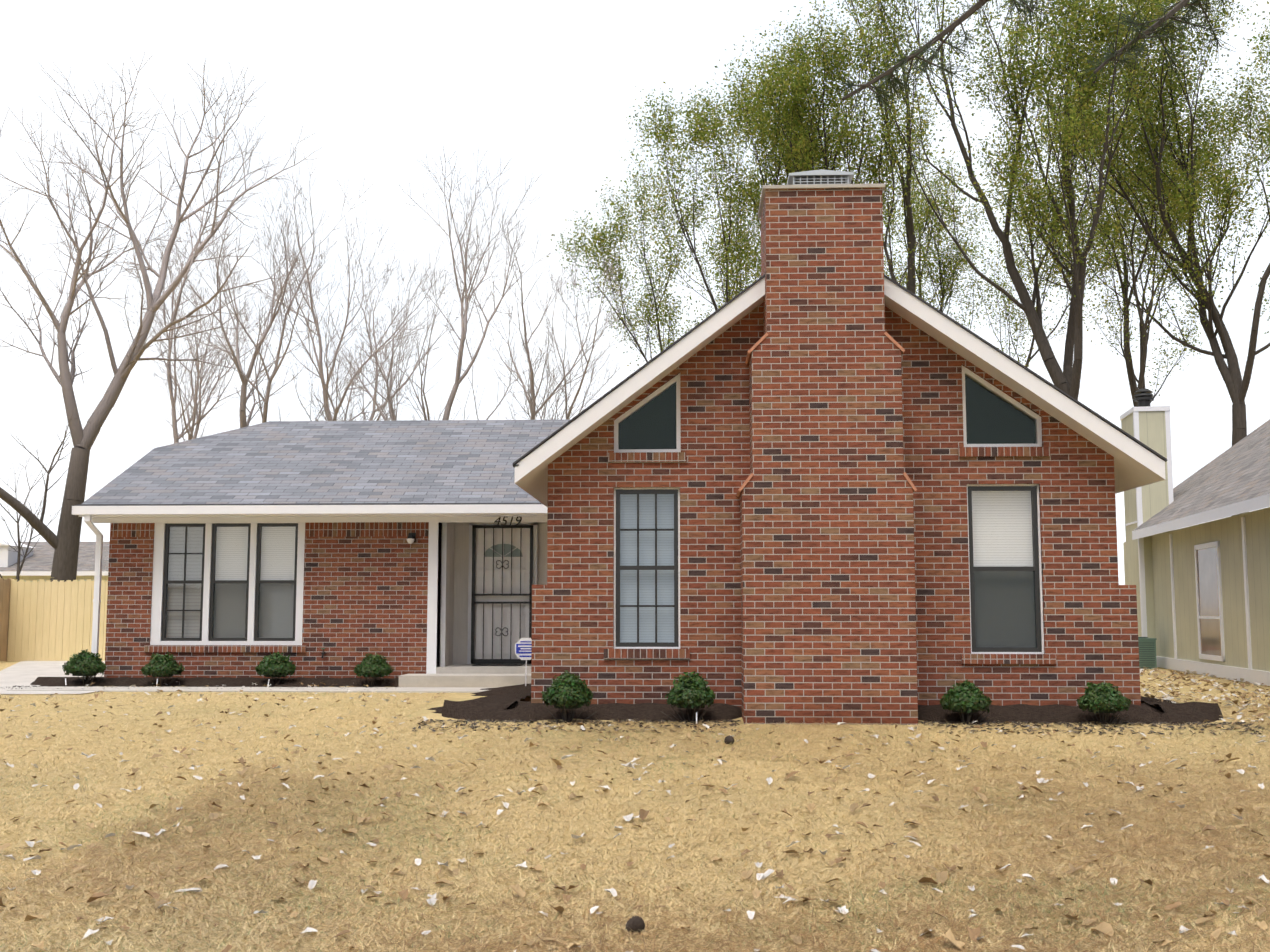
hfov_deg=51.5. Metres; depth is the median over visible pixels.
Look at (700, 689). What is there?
shrub
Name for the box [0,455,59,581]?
bare tree
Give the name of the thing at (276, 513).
gutter downspout
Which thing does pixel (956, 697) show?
shrub
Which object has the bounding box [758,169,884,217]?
chimney cap
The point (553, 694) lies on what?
shrub
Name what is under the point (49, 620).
new fence
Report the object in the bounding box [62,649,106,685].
shrub
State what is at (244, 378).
bare tree
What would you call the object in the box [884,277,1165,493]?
board
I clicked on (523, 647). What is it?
alarm yard sign
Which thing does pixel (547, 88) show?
sky
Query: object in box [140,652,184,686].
shrub
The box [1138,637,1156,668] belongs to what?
ac unit
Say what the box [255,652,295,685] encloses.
shrub
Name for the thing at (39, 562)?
distant roof
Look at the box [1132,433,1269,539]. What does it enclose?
neighbour roof
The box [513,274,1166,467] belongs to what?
gable drip edge
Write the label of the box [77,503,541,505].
drip edge
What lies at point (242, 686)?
chips
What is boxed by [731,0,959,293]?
leaf tree
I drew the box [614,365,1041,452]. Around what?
transom windows
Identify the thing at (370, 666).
shrub
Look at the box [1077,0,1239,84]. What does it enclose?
branch
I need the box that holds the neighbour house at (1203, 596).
[1120,389,1269,686]
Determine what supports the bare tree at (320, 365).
on the lawn at (238, 709)
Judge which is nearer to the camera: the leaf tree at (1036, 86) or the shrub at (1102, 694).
the shrub at (1102, 694)
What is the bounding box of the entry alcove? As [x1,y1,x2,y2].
[426,522,546,673]
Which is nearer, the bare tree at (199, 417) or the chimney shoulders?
the chimney shoulders
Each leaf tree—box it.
[547,139,774,373]
[619,10,878,314]
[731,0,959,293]
[846,0,1204,399]
[865,121,1155,370]
[1030,54,1258,406]
[1039,0,1269,515]
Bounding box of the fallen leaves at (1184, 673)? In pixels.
[1139,666,1269,721]
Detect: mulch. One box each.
[30,677,398,686]
[427,683,530,713]
[1141,696,1176,712]
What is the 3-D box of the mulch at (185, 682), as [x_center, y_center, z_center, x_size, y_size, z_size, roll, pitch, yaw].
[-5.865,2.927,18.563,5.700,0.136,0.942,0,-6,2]
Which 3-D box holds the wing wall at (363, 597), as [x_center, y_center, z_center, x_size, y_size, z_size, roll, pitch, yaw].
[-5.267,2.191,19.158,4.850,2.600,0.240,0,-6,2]
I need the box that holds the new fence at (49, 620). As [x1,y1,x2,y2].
[7,579,107,660]
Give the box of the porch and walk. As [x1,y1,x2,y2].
[7,664,530,692]
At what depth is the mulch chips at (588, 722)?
13.19 m
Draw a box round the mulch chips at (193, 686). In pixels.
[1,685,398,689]
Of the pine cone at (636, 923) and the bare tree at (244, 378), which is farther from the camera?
the bare tree at (244, 378)
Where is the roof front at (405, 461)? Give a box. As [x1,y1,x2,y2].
[79,419,570,516]
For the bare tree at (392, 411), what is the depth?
42.66 m
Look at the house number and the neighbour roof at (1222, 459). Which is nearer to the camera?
the house number
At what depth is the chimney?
13.39 m
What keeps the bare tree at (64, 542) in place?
on the lawn at (238, 709)
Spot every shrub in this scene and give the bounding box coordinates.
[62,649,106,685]
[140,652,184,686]
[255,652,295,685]
[354,653,393,685]
[541,670,596,721]
[661,671,715,723]
[939,680,992,724]
[1077,682,1131,725]
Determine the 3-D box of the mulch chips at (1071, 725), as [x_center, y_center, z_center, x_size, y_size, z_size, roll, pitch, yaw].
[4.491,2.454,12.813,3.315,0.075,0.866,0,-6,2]
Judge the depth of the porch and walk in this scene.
18.16 m
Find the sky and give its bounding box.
[0,0,1269,584]
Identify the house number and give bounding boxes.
[494,517,521,525]
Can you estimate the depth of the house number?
19.01 m
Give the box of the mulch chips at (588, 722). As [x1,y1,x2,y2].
[412,719,740,732]
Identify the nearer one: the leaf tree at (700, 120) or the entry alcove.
the entry alcove
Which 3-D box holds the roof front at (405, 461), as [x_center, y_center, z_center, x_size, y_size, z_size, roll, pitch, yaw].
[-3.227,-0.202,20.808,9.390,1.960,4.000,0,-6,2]
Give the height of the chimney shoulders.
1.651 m
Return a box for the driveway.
[0,661,104,693]
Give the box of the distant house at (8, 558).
[0,541,107,581]
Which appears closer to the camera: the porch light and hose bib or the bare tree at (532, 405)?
the porch light and hose bib
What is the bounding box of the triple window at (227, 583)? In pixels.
[150,523,304,644]
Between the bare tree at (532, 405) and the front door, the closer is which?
the front door
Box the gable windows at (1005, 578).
[614,484,1043,653]
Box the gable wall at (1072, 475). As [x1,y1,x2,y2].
[546,303,1122,708]
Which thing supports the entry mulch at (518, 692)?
on the lawn at (238, 709)
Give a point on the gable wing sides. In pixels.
(1129, 642)
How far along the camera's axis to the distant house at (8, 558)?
57.49 m
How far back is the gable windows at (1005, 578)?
14.05 m
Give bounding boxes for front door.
[467,522,537,663]
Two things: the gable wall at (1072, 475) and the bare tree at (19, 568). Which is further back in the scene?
the bare tree at (19, 568)
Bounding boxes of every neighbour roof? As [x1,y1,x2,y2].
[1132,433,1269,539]
[1173,419,1269,500]
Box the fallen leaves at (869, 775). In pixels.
[0,689,1269,794]
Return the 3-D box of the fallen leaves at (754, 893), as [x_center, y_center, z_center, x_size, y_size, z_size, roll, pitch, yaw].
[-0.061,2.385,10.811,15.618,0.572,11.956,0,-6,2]
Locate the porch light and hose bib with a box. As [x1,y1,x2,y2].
[321,533,415,657]
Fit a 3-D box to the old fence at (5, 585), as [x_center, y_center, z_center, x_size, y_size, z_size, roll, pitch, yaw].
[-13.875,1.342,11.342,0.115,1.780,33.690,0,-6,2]
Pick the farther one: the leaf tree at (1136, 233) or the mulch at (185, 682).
the leaf tree at (1136, 233)
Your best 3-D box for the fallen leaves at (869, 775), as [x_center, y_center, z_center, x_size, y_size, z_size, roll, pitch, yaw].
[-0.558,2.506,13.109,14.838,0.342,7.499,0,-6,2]
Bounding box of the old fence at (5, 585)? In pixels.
[0,578,12,660]
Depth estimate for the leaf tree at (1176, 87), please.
40.51 m
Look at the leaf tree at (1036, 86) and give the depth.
38.64 m
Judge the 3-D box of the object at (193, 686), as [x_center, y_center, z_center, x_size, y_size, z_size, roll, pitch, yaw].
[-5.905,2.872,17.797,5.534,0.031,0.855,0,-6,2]
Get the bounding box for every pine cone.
[625,916,644,934]
[724,735,733,744]
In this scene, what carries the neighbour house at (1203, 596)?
on the lawn at (238, 709)
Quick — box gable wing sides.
[531,585,1140,704]
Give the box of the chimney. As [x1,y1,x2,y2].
[740,188,917,724]
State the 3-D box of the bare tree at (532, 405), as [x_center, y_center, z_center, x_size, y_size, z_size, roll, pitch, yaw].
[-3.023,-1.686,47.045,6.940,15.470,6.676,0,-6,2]
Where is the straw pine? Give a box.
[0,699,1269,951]
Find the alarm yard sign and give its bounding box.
[515,638,531,685]
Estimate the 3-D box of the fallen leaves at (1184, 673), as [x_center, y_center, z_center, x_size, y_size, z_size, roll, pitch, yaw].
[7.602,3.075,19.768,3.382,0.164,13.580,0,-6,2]
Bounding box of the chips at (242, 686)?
[87,681,367,686]
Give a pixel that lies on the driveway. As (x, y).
(23, 674)
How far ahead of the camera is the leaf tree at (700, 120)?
43.97 m
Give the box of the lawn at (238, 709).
[0,661,1269,951]
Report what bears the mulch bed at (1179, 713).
on the lawn at (238, 709)
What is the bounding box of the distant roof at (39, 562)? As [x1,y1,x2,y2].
[0,542,109,575]
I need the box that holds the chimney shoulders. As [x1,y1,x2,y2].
[736,332,916,496]
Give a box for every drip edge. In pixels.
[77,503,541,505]
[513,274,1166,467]
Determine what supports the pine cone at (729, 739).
on the lawn at (238, 709)
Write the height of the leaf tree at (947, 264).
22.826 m
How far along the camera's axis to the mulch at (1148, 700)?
14.67 m
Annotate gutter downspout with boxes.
[72,504,547,679]
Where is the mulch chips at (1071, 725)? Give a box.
[918,721,1269,734]
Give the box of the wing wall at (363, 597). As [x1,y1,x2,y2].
[104,536,441,677]
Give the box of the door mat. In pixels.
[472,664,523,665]
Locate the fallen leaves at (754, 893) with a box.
[0,691,1269,951]
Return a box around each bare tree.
[0,52,321,581]
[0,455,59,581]
[105,213,282,442]
[144,158,383,427]
[234,168,472,420]
[299,146,558,420]
[485,208,641,419]
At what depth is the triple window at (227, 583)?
19.23 m
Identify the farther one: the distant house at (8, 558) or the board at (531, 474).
the distant house at (8, 558)
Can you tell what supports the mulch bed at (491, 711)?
on the lawn at (238, 709)

